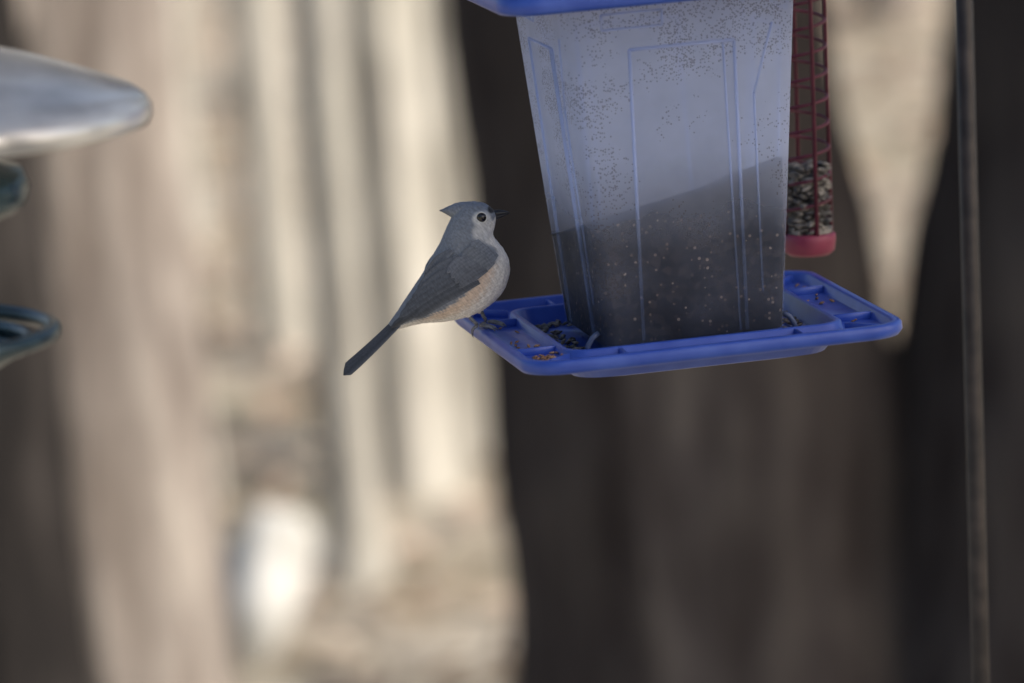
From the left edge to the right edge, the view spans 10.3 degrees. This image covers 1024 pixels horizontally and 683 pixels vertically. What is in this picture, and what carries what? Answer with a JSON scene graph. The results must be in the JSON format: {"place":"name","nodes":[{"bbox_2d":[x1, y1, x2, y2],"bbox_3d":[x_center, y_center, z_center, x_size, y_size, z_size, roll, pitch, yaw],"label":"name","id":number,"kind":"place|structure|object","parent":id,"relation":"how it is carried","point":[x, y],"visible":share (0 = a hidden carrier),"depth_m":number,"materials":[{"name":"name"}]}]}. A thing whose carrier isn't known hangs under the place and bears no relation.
{"place":"outdoors","nodes":[
{"label":"outdoors","id":0,"kind":"place"},
{"bbox_2d":[181,0,945,682],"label":"ground","id":1,"kind":"structure","parent":0,"point":[475,544],"depth_m":13.01,"materials":[{"name":"brown plant"}]},
{"bbox_2d":[0,0,93,682],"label":"cherry tree","id":2,"kind":"object","parent":1,"relation":"on","point":[44,633],"visible":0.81,"depth_m":7.98,"materials":[{"name":"brown plant"}]},
{"bbox_2d":[18,0,235,682],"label":"oak tree","id":3,"kind":"object","parent":1,"relation":"on","point":[119,241],"visible":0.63,"depth_m":8.51,"materials":[{"name":"brown plant"}]},
{"bbox_2d":[227,0,313,361],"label":"birch tree","id":4,"kind":"object","parent":1,"relation":"on","point":[280,314],"visible":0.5,"depth_m":13.67,"materials":[{"name":"beige plant"}]},
{"bbox_2d":[224,506,317,670],"bbox_3d":[-0.473,0.466,10.592,0.232,0.335,0.304,-2,10,0],"label":"boulder","id":5,"kind":"object","parent":1,"relation":"on","point":[271,553],"visible":0.71,"depth_m":10.49,"materials":[{"name":"stone"}]},
{"bbox_2d":[292,0,397,592],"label":"beech tree","id":6,"kind":"object","parent":1,"relation":"on","point":[355,555],"visible":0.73,"depth_m":11.10,"materials":[{"name":"beige plant"}]},
{"bbox_2d":[344,0,468,500],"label":"beech tree","id":7,"kind":"object","parent":1,"relation":"on","point":[418,424],"visible":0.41,"depth_m":11.96,"materials":[{"name":"beige plant"}]},
{"bbox_2d":[424,0,490,461],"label":"beech tree","id":8,"kind":"object","parent":1,"relation":"on","point":[471,367],"visible":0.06,"depth_m":12.33,"materials":[{"name":"beige plant"}]},
{"bbox_2d":[182,0,945,682],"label":"fallen leaves","id":9,"kind":"object","parent":1,"relation":"on","point":[416,598],"visible":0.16,"depth_m":13.03,"materials":[{"name":"beige plant"}]},
{"bbox_2d":[442,0,1023,682],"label":"forked tree","id":10,"kind":"object","parent":1,"relation":"on","point":[794,520],"visible":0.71,"depth_m":8.78,"materials":[{"name":"brown plant"}]},
{"bbox_2d":[859,0,925,25],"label":"birch tree","id":11,"kind":"object","parent":1,"relation":"on","point":[891,12],"visible":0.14,"depth_m":18.49,"materials":[{"name":"brown plant"}]},
{"bbox_2d":[955,0,989,682],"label":"shepherd hook pole","id":12,"kind":"object","parent":1,"relation":"on","point":[968,189],"depth_m":3.95,"materials":[{"name":"metal"}]},
{"bbox_2d":[454,0,902,377],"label":"hopper bird feeder","id":13,"kind":"object","parent":12,"relation":"hanging from","point":[621,92],"visible":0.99,"depth_m":3.65,"materials":[{"name":"blue plastic"}]},
{"bbox_2d":[343,201,509,374],"bbox_3d":[-0.056,-0.035,3.729,0.110,0.115,0.042,0,9,0],"label":"tufted titmouse","id":14,"kind":"object","parent":13,"relation":"attached to","point":[466,273],"visible":1,"depth_m":3.71,"materials":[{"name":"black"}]},
{"bbox_2d":[782,0,835,256],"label":"spiral wire feeder","id":15,"kind":"object","parent":12,"relation":"hanging from","point":[814,237],"visible":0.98,"depth_m":3.89,"materials":[{"name":"red metal"}]},
{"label":"shepherd hook pole","id":16,"kind":"object","parent":1,"relation":"on","visible":0},
{"bbox_2d":[0,46,152,367],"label":"domed tube feeder","id":17,"kind":"object","parent":16,"relation":"attached to","point":[48,104],"visible":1,"depth_m":3.30,"materials":[{"name":"metal"}]}
]}

